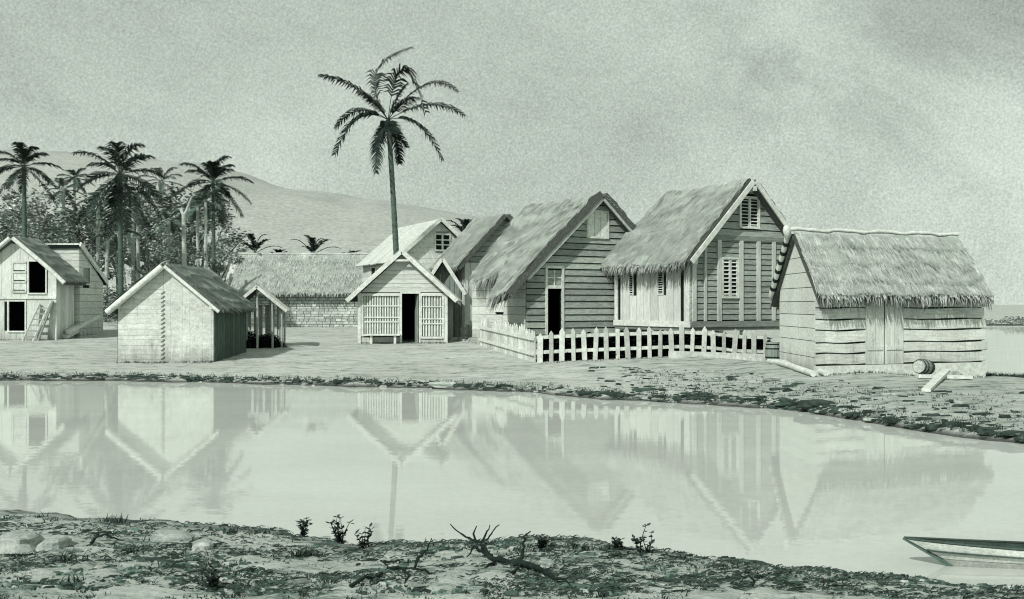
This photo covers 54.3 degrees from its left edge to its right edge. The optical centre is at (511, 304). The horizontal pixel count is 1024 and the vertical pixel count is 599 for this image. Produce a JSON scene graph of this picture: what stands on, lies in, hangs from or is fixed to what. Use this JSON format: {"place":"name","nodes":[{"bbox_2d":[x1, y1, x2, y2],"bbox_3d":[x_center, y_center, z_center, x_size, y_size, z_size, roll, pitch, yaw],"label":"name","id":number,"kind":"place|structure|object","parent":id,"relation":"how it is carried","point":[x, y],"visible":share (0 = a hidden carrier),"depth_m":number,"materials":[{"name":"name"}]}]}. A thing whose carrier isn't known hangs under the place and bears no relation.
{"place":"outdoors","nodes":[
{"label":"outdoors","id":0,"kind":"place"},
{"bbox_2d":[0,149,478,303],"bbox_3d":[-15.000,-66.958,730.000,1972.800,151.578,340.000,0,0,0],"label":"hills","id":1,"kind":"structure","parent":0,"point":[279,216],"depth_m":715.83,"materials":[{"name":"grey"}]},
{"bbox_2d":[356,217,458,282],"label":"pale gabled house","id":2,"kind":"structure","parent":0,"point":[426,245],"depth_m":55.12,"materials":[{"name":"wood"}]},
{"bbox_2d":[370,266,375,275],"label":"window","id":3,"kind":"structure","parent":2,"relation":"in","point":[373,270],"depth_m":58.03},
{"bbox_2d":[434,233,450,250],"bbox_3d":[-3.830,-3.447,55.085,0.980,0.987,0.150,0,0,-25],"label":"window","id":4,"kind":"structure","parent":2,"relation":"in","point":[442,241],"depth_m":55.08,"materials":[{"name":"wood"}]},
{"bbox_2d":[0,325,1023,588],"bbox_3d":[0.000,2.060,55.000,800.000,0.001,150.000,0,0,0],"label":"water","id":5,"kind":"structure","parent":0,"point":[784,489],"depth_m":12.49,"materials":[{"name":"white liquid"}]},
{"bbox_2d":[903,536,1023,568],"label":"rowing boat","id":6,"kind":"object","parent":5,"relation":"on","point":[977,553],"visible":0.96,"depth_m":7.81,"materials":[{"name":"grey wood"}]},
{"bbox_2d":[986,316,1023,324],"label":"scrub","id":7,"kind":"object","parent":5,"relation":"on","point":[1009,321],"visible":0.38,"depth_m":101.00,"materials":[{"name":"green plant"}]},
{"bbox_2d":[0,305,1023,598],"bbox_3d":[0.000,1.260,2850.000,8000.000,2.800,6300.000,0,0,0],"label":"ground","id":8,"kind":"structure","parent":0,"point":[326,353],"depth_m":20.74,"materials":[{"name":"soil"}]},
{"bbox_2d":[0,217,32,235],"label":"broadleaf tree","id":9,"kind":"object","parent":8,"relation":"on","point":[11,227],"visible":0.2,"depth_m":65.01,"materials":[{"name":"green plant"}]},
{"bbox_2d":[0,531,44,554],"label":"stone","id":10,"kind":"object","parent":8,"relation":"on","point":[20,542],"visible":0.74,"depth_m":7.61,"materials":[{"name":"stone"}]},
{"bbox_2d":[0,216,46,241],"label":"broadleaf tree","id":11,"kind":"object","parent":8,"relation":"on","point":[29,235],"visible":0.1,"depth_m":60.39,"materials":[{"name":"green plant"}]},
{"bbox_2d":[1,188,54,238],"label":"broadleaf tree","id":12,"kind":"object","parent":8,"relation":"on","point":[12,192],"visible":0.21,"depth_m":78.37,"materials":[{"name":"green plant"}]},
{"bbox_2d":[0,142,63,237],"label":"palm tree","id":13,"kind":"object","parent":8,"relation":"on","point":[24,158],"visible":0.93,"depth_m":56.90,"materials":[{"name":"green plant"}]},
{"bbox_2d":[22,303,50,340],"bbox_3d":[-19.841,0.741,41.640,1.066,1.617,0.415,0,0,-44],"label":"ladder","id":14,"kind":"object","parent":8,"relation":"on","point":[41,322],"visible":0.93,"depth_m":41.62,"materials":[{"name":"wood"}]},
{"bbox_2d":[0,236,88,339],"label":"two storey house","id":15,"kind":"structure","parent":8,"relation":"on","point":[34,272],"depth_m":41.97,"materials":[{"name":"wood"}]},
{"bbox_2d":[27,260,46,293],"bbox_3d":[-19.950,-1.162,41.955,0.820,1.436,0.090,0,0,0],"label":"window frame","id":16,"kind":"structure","parent":15,"relation":"in","point":[28,261],"depth_m":41.94,"materials":[{"name":"wood"}]},
{"bbox_2d":[0,189,90,252],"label":"broadleaf tree","id":17,"kind":"object","parent":8,"relation":"on","point":[10,212],"visible":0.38,"depth_m":70.51,"materials":[{"name":"green plant"}]},
{"bbox_2d":[37,301,53,340],"bbox_3d":[-19.461,0.676,41.650,0.160,1.700,0.660,0,0,42],"label":"plank","id":18,"kind":"object","parent":8,"relation":"on","point":[44,323],"visible":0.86,"depth_m":41.61,"materials":[{"name":"wood"}]},
{"bbox_2d":[0,212,92,242],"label":"broadleaf tree","id":19,"kind":"object","parent":8,"relation":"on","point":[78,234],"visible":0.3,"depth_m":64.76,"materials":[{"name":"green plant"}]},
{"bbox_2d":[35,534,71,552],"bbox_3d":[-3.558,1.865,7.782,0.192,0.114,0.347,0,0,0],"label":"stone","id":20,"kind":"object","parent":8,"relation":"on","point":[57,541],"visible":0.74,"depth_m":7.68,"materials":[{"name":"stone"}]},
{"bbox_2d":[0,188,107,254],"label":"broadleaf tree","id":21,"kind":"object","parent":8,"relation":"on","point":[46,208],"visible":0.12,"depth_m":81.67,"materials":[{"name":"green plant"}]},
{"bbox_2d":[39,175,89,235],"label":"palm tree","id":22,"kind":"object","parent":8,"relation":"on","point":[61,181],"visible":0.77,"depth_m":73.91,"materials":[{"name":"green plant"}]},
{"bbox_2d":[27,196,114,267],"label":"broadleaf tree","id":23,"kind":"object","parent":8,"relation":"on","point":[49,220],"visible":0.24,"depth_m":72.77,"materials":[{"name":"green plant"}]},
{"bbox_2d":[63,328,82,338],"bbox_3d":[-19.128,1.019,44.450,0.200,0.838,3.732,0,0,-2],"label":"timber","id":24,"kind":"object","parent":8,"relation":"on","point":[66,336],"visible":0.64,"depth_m":42.91,"materials":[{"name":"wood"}]},
{"bbox_2d":[65,314,101,333],"bbox_3d":[-19.025,0.819,44.450,0.200,0.838,3.732,0,0,-3],"label":"timber","id":25,"kind":"object","parent":24,"relation":"on","point":[74,328],"visible":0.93,"depth_m":43.77,"materials":[{"name":"wood"}]},
{"bbox_2d":[57,168,94,227],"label":"palm tree","id":26,"kind":"object","parent":8,"relation":"on","point":[75,179],"visible":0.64,"depth_m":81.91,"materials":[{"name":"green plant"}]},
{"bbox_2d":[45,242,107,337],"bbox_3d":[-19.771,-0.547,45.200,1.806,4.391,2.998,0,0,0],"label":"lean to","id":27,"kind":"object","parent":8,"relation":"on","point":[88,302],"visible":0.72,"depth_m":44.48,"materials":[{"name":"wood"}]},
{"bbox_2d":[48,240,128,275],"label":"broadleaf tree","id":28,"kind":"object","parent":8,"relation":"on","point":[110,244],"visible":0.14,"depth_m":59.59,"materials":[{"name":"green plant"}]},
{"bbox_2d":[27,208,151,280],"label":"broadleaf tree","id":29,"kind":"object","parent":8,"relation":"on","point":[77,241],"visible":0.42,"depth_m":66.12,"materials":[{"name":"green plant"}]},
{"bbox_2d":[76,189,115,266],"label":"palm tree","id":30,"kind":"object","parent":8,"relation":"on","point":[101,207],"visible":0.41,"depth_m":61.91,"materials":[{"name":"green plant"}]},
{"bbox_2d":[82,209,127,315],"bbox_3d":[-24.356,-2.368,60.024,2.793,6.789,2.242,0,0,0],"label":"palm tree","id":31,"kind":"object","parent":8,"relation":"on","point":[106,273],"visible":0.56,"depth_m":59.90,"materials":[{"name":"green plant"}]},
{"bbox_2d":[88,532,123,543],"bbox_3d":[-3.297,1.865,8.110,0.260,0.115,0.533,0,0,-24],"label":"dead twig","id":32,"kind":"object","parent":8,"relation":"on","point":[100,535],"visible":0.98,"depth_m":7.89,"materials":[{"name":"wood"}]},
{"bbox_2d":[91,222,140,289],"bbox_3d":[-22.978,-1.895,58.077,2.804,5.885,2.426,0,0,0],"label":"palm tree","id":33,"kind":"object","parent":8,"relation":"on","point":[130,238],"visible":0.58,"depth_m":57.92,"materials":[{"name":"green plant"}]},
{"bbox_2d":[71,141,165,295],"bbox_3d":[-20.000,-3.543,50.912,4.534,9.415,4.625,0,0,-28],"label":"palm tree","id":34,"kind":"object","parent":8,"relation":"on","point":[120,178],"visible":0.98,"depth_m":50.86,"materials":[{"name":"grey plant"}]},
{"bbox_2d":[102,281,136,322],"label":"undergrowth","id":35,"kind":"object","parent":8,"relation":"on","point":[111,298],"visible":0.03,"depth_m":53.15,"materials":[{"name":"green plant"}]},
{"bbox_2d":[79,190,165,296],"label":"broadleaf tree","id":36,"kind":"object","parent":8,"relation":"on","point":[143,201],"visible":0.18,"depth_m":73.69,"materials":[{"name":"green plant"}]},
{"bbox_2d":[50,186,209,278],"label":"broadleaf tree","id":37,"kind":"object","parent":8,"relation":"on","point":[104,206],"visible":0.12,"depth_m":79.57,"materials":[{"name":"green plant"}]},
{"bbox_2d":[109,184,150,284],"bbox_3d":[-23.821,-3.347,63.078,2.749,8.694,2.601,0,0,31],"label":"palm tree","id":38,"kind":"object","parent":8,"relation":"on","point":[133,253],"visible":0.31,"depth_m":62.91,"materials":[{"name":"green plant"}]},
{"bbox_2d":[55,192,211,278],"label":"broadleaf tree","id":39,"kind":"object","parent":8,"relation":"on","point":[143,256],"visible":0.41,"depth_m":69.42,"materials":[{"name":"grey plant"}]},
{"bbox_2d":[123,184,154,281],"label":"palm tree","id":40,"kind":"object","parent":8,"relation":"on","point":[138,276],"visible":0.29,"depth_m":63.91,"materials":[{"name":"green plant"}]},
{"bbox_2d":[109,220,192,277],"bbox_3d":[-22.254,-2.123,62.017,5.170,6.062,5.091,0,0,-26],"label":"broadleaf tree","id":41,"kind":"object","parent":8,"relation":"on","point":[152,263],"visible":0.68,"depth_m":61.52,"materials":[{"name":"green plant"}]},
{"bbox_2d":[137,167,191,271],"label":"palm tree","id":42,"kind":"object","parent":8,"relation":"on","point":[161,182],"visible":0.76,"depth_m":77.91,"materials":[{"name":"green plant"}]},
{"bbox_2d":[146,209,187,262],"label":"palm tree","id":43,"kind":"object","parent":8,"relation":"on","point":[171,225],"visible":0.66,"depth_m":61.92,"materials":[{"name":"green plant"}]},
{"bbox_2d":[100,182,235,262],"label":"broadleaf tree","id":44,"kind":"object","parent":8,"relation":"on","point":[190,228],"visible":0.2,"depth_m":75.86,"materials":[{"name":"green plant"}]},
{"bbox_2d":[152,531,195,542],"bbox_3d":[-2.744,1.898,8.138,0.338,0.095,0.130,0,0,0],"label":"stone","id":45,"kind":"object","parent":8,"relation":"on","point":[168,536],"visible":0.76,"depth_m":8.08,"materials":[{"name":"stone"}]},
{"bbox_2d":[102,261,258,362],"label":"daubed shed","id":46,"kind":"structure","parent":8,"relation":"on","point":[167,312],"depth_m":30.97,"materials":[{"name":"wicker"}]},
{"bbox_2d":[125,181,235,266],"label":"broadleaf tree","id":47,"kind":"object","parent":8,"relation":"on","point":[179,193],"visible":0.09,"depth_m":81.08,"materials":[{"name":"green plant"}]},
{"bbox_2d":[179,196,192,265],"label":"bare tree","id":48,"kind":"object","parent":8,"relation":"on","point":[184,249],"visible":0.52,"depth_m":55.91,"materials":[{"name":"wood"}]},
{"bbox_2d":[173,193,219,267],"bbox_3d":[-19.249,-2.858,60.979,2.798,7.902,2.513,0,0,0],"label":"palm tree","id":49,"kind":"object","parent":8,"relation":"on","point":[196,213],"visible":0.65,"depth_m":60.92,"materials":[{"name":"green plant"}]},
{"bbox_2d":[151,238,243,273],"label":"broadleaf tree","id":50,"kind":"object","parent":8,"relation":"on","point":[169,257],"visible":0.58,"depth_m":59.82,"materials":[{"name":"green plant"}]},
{"bbox_2d":[191,539,212,550],"bbox_3d":[-2.414,1.888,7.785,0.165,0.106,0.139,0,0,0],"label":"stone","id":51,"kind":"object","parent":8,"relation":"on","point":[203,544],"visible":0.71,"depth_m":7.73,"materials":[{"name":"stone"}]},
{"bbox_2d":[151,211,254,269],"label":"broadleaf tree","id":52,"kind":"object","parent":8,"relation":"on","point":[209,224],"visible":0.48,"depth_m":72.50,"materials":[{"name":"green plant"}]},
{"bbox_2d":[183,188,229,267],"bbox_3d":[-18.418,-2.916,60.109,2.681,8.191,2.607,0,0,0],"label":"palm tree","id":53,"kind":"object","parent":8,"relation":"on","point":[205,203],"visible":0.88,"depth_m":59.92,"materials":[{"name":"green plant"}]},
{"bbox_2d":[202,562,220,591],"bbox_3d":[-1.981,1.794,6.576,0.133,0.190,0.172,0,0,28],"label":"weed","id":54,"kind":"object","parent":8,"relation":"on","point":[213,581],"visible":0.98,"depth_m":6.57,"materials":[{"name":"green plant"}]},
{"bbox_2d":[170,155,253,272],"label":"palm tree","id":55,"kind":"object","parent":8,"relation":"on","point":[214,170],"visible":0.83,"depth_m":65.87,"materials":[{"name":"grey plant"}]},
{"bbox_2d":[210,264,226,281],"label":"broadleaf tree","id":56,"kind":"object","parent":8,"relation":"on","point":[217,271],"visible":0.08,"depth_m":73.67,"materials":[{"name":"green plant"}]},
{"bbox_2d":[200,238,251,280],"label":"broadleaf tree","id":57,"kind":"object","parent":8,"relation":"on","point":[241,251],"visible":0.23,"depth_m":78.25,"materials":[{"name":"green plant"}]},
{"bbox_2d":[246,329,262,347],"bbox_3d":[-9.761,1.297,37.293,1.942,0.776,1.452,0,0,12],"label":"brush pile","id":58,"kind":"object","parent":8,"relation":"on","point":[251,340],"visible":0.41,"depth_m":37.05,"materials":[{"name":"black plant"}]},
{"bbox_2d":[233,233,281,252],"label":"palm tree","id":59,"kind":"object","parent":8,"relation":"on","point":[255,245],"visible":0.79,"depth_m":71.75,"materials":[{"name":"green plant"}]},
{"bbox_2d":[243,285,290,348],"bbox_3d":[-9.425,0.570,37.305,2.208,2.571,2.020,0,0,-8],"label":"open shelter","id":60,"kind":"object","parent":8,"relation":"on","point":[282,309],"visible":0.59,"depth_m":37.28,"materials":[{"name":"wood"}]},
{"bbox_2d":[254,333,290,347],"bbox_3d":[-9.113,1.361,37.275,1.672,0.639,1.457,0,0,-29],"label":"brush pile","id":61,"kind":"object","parent":8,"relation":"on","point":[265,340],"visible":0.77,"depth_m":37.06,"materials":[{"name":"black plant"}]},
{"bbox_2d":[270,249,286,252],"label":"palm tree","id":62,"kind":"object","parent":8,"relation":"on","point":[277,251],"visible":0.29,"depth_m":71.77,"materials":[{"name":"green plant"}]},
{"bbox_2d":[226,252,369,326],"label":"stone house","id":63,"kind":"structure","parent":8,"relation":"on","point":[313,289],"depth_m":60.06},
{"bbox_2d":[296,517,311,536],"bbox_3d":[-1.795,1.929,8.639,0.171,0.194,0.164,0,0,-24],"label":"weed","id":64,"kind":"object","parent":8,"relation":"on","point":[303,525],"visible":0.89,"depth_m":8.63,"materials":[{"name":"green plant"}]},
{"bbox_2d":[290,235,340,252],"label":"palm tree","id":65,"kind":"object","parent":8,"relation":"on","point":[313,244],"visible":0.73,"depth_m":71.78,"materials":[{"name":"green plant"}]},
{"bbox_2d":[325,514,353,543],"bbox_3d":[-1.447,1.878,8.351,0.197,0.270,0.241,0,0,22],"label":"weed","id":66,"kind":"object","parent":8,"relation":"on","point":[338,538],"visible":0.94,"depth_m":8.33,"materials":[{"name":"green plant"}]},
{"bbox_2d":[354,522,373,548],"bbox_3d":[-1.179,1.870,8.022,0.122,0.218,0.188,0,0,52],"label":"weed","id":67,"kind":"object","parent":8,"relation":"on","point":[363,542],"visible":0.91,"depth_m":8.01,"materials":[{"name":"green plant"}]},
{"bbox_2d":[318,46,465,253],"bbox_3d":[-5.728,-5.414,47.990,7.112,14.229,3.941,0,0,0],"label":"palm tree","id":68,"kind":"object","parent":8,"relation":"on","point":[390,128],"visible":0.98,"depth_m":47.89,"materials":[{"name":"grey plant"}]},
{"bbox_2d":[349,538,447,587],"bbox_3d":[-0.760,1.805,7.010,0.542,0.226,0.840,0,0,8],"label":"dead twig","id":69,"kind":"object","parent":8,"relation":"on","point":[354,583],"visible":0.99,"depth_m":7.15,"materials":[{"name":"wood"}]},
{"bbox_2d":[345,250,461,343],"bbox_3d":[-4.264,-0.205,40.885,4.377,3.844,4.630,0,0,0],"label":"gabled booth","id":70,"kind":"object","parent":8,"relation":"on","point":[399,295],"visible":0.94,"depth_m":38.98,"materials":[{"name":"wood"}]},
{"bbox_2d":[361,294,399,335],"bbox_3d":[-5.094,0.394,38.990,1.560,1.644,0.160,0,0,0],"label":"barred window","id":71,"kind":"structure","parent":70,"relation":"in","point":[380,313],"depth_m":39.00,"materials":[{"name":"wood"}]},
{"bbox_2d":[415,295,417,342],"bbox_3d":[-3.764,0.549,39.340,0.030,1.895,0.606,0,0,-14],"label":"door","id":72,"kind":"structure","parent":70,"relation":"in","point":[416,296],"depth_m":39.23,"materials":[{"name":"wood"}]},
{"bbox_2d":[421,294,443,338],"bbox_3d":[-3.124,0.444,38.990,0.940,1.744,0.160,0,0,0],"label":"barred window","id":73,"kind":"structure","parent":70,"relation":"in","point":[432,305],"depth_m":39.00,"materials":[{"name":"wood"}]},
{"bbox_2d":[431,258,466,336],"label":"back shed","id":74,"kind":"structure","parent":8,"relation":"on","point":[443,272],"depth_m":43.97,"materials":[{"name":"wood"}]},
{"bbox_2d":[446,218,472,231],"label":"palm tree","id":75,"kind":"object","parent":8,"relation":"on","point":[465,222],"visible":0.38,"depth_m":65.67,"materials":[{"name":"green plant"}]},
{"bbox_2d":[457,336,471,341],"bbox_3d":[-1.707,1.399,40.286,1.108,0.239,1.148,0,0,0],"label":"rubble","id":76,"kind":"object","parent":8,"relation":"on","point":[462,338],"visible":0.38,"depth_m":40.01,"materials":[{"name":"stone"}]},
{"bbox_2d":[460,324,471,336],"bbox_3d":[-1.790,1.139,41.230,0.868,0.733,0.090,0,0,35],"label":"picket fence","id":77,"kind":"object","parent":8,"relation":"on","point":[467,329],"visible":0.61,"depth_m":41.24,"materials":[{"name":"wood"}]},
{"bbox_2d":[428,213,512,336],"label":"tucked cottage","id":78,"kind":"structure","parent":8,"relation":"on","point":[464,253],"depth_m":44.99,"materials":[{"name":"wood"}]},
{"bbox_2d":[0,511,947,598],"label":"grass","id":79,"kind":"structure","parent":8,"relation":"on","point":[306,553],"depth_m":7.25,"materials":[{"name":"plant"}]},
{"bbox_2d":[479,317,535,361],"bbox_3d":[-0.269,1.109,33.335,0.090,1.317,7.695,0,0,-14],"label":"picket fence","id":80,"kind":"object","parent":8,"relation":"on","point":[507,339],"visible":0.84,"depth_m":32.65,"materials":[{"name":"wood"}]},
{"bbox_2d":[450,524,569,585],"bbox_3d":[-0.111,1.860,7.637,0.513,0.418,2.243,0,0,-13],"label":"dead branch","id":81,"kind":"object","parent":8,"relation":"on","point":[520,562],"visible":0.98,"depth_m":7.29,"materials":[{"name":"wood"}]},
{"bbox_2d":[534,534,548,550],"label":"weed","id":82,"kind":"object","parent":8,"relation":"on","point":[541,543],"visible":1,"depth_m":7.89,"materials":[{"name":"green plant"}]},
{"bbox_2d":[538,558,554,567],"bbox_3d":[0.250,1.886,7.259,0.120,0.072,0.142,0,0,0],"label":"stone","id":83,"kind":"object","parent":8,"relation":"on","point":[546,563],"visible":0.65,"depth_m":7.20,"materials":[{"name":"stone"}]},
{"bbox_2d":[468,191,663,348],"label":"clapboard cottage","id":84,"kind":"structure","parent":8,"relation":"on","point":[538,270],"depth_m":36.25,"materials":[{"name":"wood"}]},
{"bbox_2d":[548,270,561,284],"bbox_3d":[1.497,-0.967,35.576,0.600,0.540,0.070,0,0,-30],"label":"transom window","id":85,"kind":"structure","parent":84,"relation":"in","point":[554,276],"depth_m":35.57,"materials":[{"name":"glass"}]},
{"bbox_2d":[611,537,623,547],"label":"weed","id":86,"kind":"object","parent":8,"relation":"on","point":[617,542],"visible":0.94,"depth_m":8.04,"materials":[{"name":"green plant"}]},
{"bbox_2d":[631,523,654,553],"bbox_3d":[1.034,1.860,7.897,0.196,0.248,0.174,0,0,11],"label":"weed","id":87,"kind":"object","parent":8,"relation":"on","point":[636,540],"visible":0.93,"depth_m":7.92,"materials":[{"name":"green plant"}]},
{"bbox_2d":[536,324,766,362],"bbox_3d":[4.364,1.204,30.427,7.505,1.248,0.090,0,0,-15],"label":"picket fence","id":88,"kind":"object","parent":8,"relation":"on","point":[627,348],"visible":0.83,"depth_m":30.25,"materials":[{"name":"wood"}]},
{"bbox_2d":[542,330,771,361],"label":"undergrowth","id":89,"kind":"object","parent":8,"relation":"on","point":[654,341],"visible":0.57,"depth_m":30.48,"materials":[{"name":"plant"}]},
{"bbox_2d":[599,177,793,336],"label":"panelled house","id":90,"kind":"structure","parent":8,"relation":"on","point":[699,259],"depth_m":34.25,"materials":[{"name":"wood"}]},
{"bbox_2d":[628,272,634,295],"bbox_3d":[4.285,-0.776,35.771,0.080,0.900,0.310,0,0,-30],"label":"window","id":91,"kind":"structure","parent":90,"relation":"in","point":[632,279],"depth_m":35.74,"materials":[{"name":"wood"}]},
{"bbox_2d":[657,269,664,294],"bbox_3d":[5.120,-0.776,34.324,0.080,0.900,0.370,0,0,-30],"label":"window","id":92,"kind":"structure","parent":90,"relation":"in","point":[660,278],"depth_m":34.30,"materials":[{"name":"wood"}]},
{"bbox_2d":[722,257,739,297],"bbox_3d":[7.384,-0.913,33.821,0.780,1.384,0.125,0,0,-30],"label":"window","id":93,"kind":"structure","parent":90,"relation":"in","point":[730,265],"depth_m":33.82,"materials":[{"name":"wood"}]},
{"bbox_2d":[738,196,759,228],"bbox_3d":[8.146,-3.165,34.261,0.940,1.109,0.125,0,0,-30],"label":"window","id":94,"kind":"structure","parent":90,"relation":"in","point":[749,209],"depth_m":34.24,"materials":[{"name":"wood"}]},
{"bbox_2d":[668,351,765,361],"bbox_3d":[6.299,1.572,30.475,3.290,0.380,0.050,0,0,-15],"label":"plank","id":95,"kind":"object","parent":8,"relation":"on","point":[739,356],"visible":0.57,"depth_m":30.46,"materials":[{"name":"wood"}]},
{"bbox_2d":[742,574,766,585],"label":"dead twig","id":96,"kind":"object","parent":8,"relation":"on","point":[755,577],"visible":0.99,"depth_m":6.75,"materials":[{"name":"wood"}]},
{"bbox_2d":[765,342,779,359],"bbox_3d":[7.997,1.471,30.600,0.480,0.660,0.480,0,0,-17],"label":"barrel","id":97,"kind":"object","parent":8,"relation":"on","point":[772,350],"visible":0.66,"depth_m":30.41,"materials":[{"name":"wood"}]},
{"bbox_2d":[766,359,815,376],"bbox_3d":[6.996,1.554,25.200,0.142,0.220,4.204,0,0,1],"label":"pole","id":98,"kind":"object","parent":8,"relation":"on","point":[803,370],"visible":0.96,"depth_m":24.64,"materials":[{"name":"wood"}]},
{"bbox_2d":[777,359,828,375],"bbox_3d":[7.216,1.550,25.125,0.142,0.218,3.956,0,0,-2],"label":"pole","id":99,"kind":"object","parent":8,"relation":"on","point":[822,372],"visible":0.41,"depth_m":23.25,"materials":[{"name":"wood"}]},
{"bbox_2d":[769,225,994,376],"bbox_3d":[9.417,-0.059,26.048,6.476,3.913,4.251,0,0,-20],"label":"plank hut","id":100,"kind":"object","parent":8,"relation":"on","point":[900,303],"visible":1,"depth_m":24.65,"materials":[{"name":"wood"}]},
{"bbox_2d":[865,300,883,363],"bbox_3d":[8.767,0.566,24.142,0.560,1.735,0.070,0,0,-20],"label":"door","id":101,"kind":"structure","parent":100,"relation":"in","point":[874,320],"depth_m":24.12,"materials":[{"name":"wood"}]},
{"bbox_2d":[884,300,902,363],"bbox_3d":[9.315,0.566,24.339,0.570,1.735,0.070,0,0,-20],"label":"door","id":102,"kind":"structure","parent":100,"relation":"in","point":[893,316],"depth_m":24.31,"materials":[{"name":"wood"}]},
{"bbox_2d":[912,359,934,373],"bbox_3d":[9.436,1.423,22.879,0.460,0.360,0.360,8,-5,-38],"label":"barrel","id":103,"kind":"object","parent":8,"relation":"on","point":[922,366],"visible":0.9,"depth_m":22.75,"materials":[{"name":"wood"}]},
{"bbox_2d":[922,369,949,391],"bbox_3d":[9.040,1.593,21.250,0.170,0.262,3.344,0,0,30],"label":"plank","id":104,"kind":"object","parent":8,"relation":"on","point":[935,381],"visible":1,"depth_m":20.94,"materials":[{"name":"wood"}]},
{"bbox_2d":[916,374,972,378],"bbox_3d":[9.620,1.596,22.225,1.140,0.079,0.220,0,0,8],"label":"plank","id":105,"kind":"object","parent":8,"relation":"on","point":[947,376],"visible":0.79,"depth_m":22.11,"materials":[{"name":"wood"}]},
{"bbox_2d":[948,371,962,374],"bbox_3d":[10.177,1.634,23.004,0.334,0.215,0.286,0,0,0],"label":"stone","id":106,"kind":"object","parent":8,"relation":"on","point":[954,373],"visible":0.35,"depth_m":22.90,"materials":[{"name":"stone"}]},
{"bbox_2d":[0,366,1023,441],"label":"soil","id":107,"kind":"structure","parent":0,"point":[890,420],"depth_m":21.06,"materials":[{"name":"soil"}]},
{"bbox_2d":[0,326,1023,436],"bbox_3d":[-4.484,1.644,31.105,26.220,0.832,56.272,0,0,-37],"label":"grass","id":108,"kind":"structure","parent":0,"point":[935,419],"depth_m":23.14,"materials":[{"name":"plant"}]},
{"bbox_2d":[0,0,1023,304],"label":"sky","id":109,"kind":"structure","parent":0,"point":[904,116],"materials":[{"name":"grey"}]}
]}

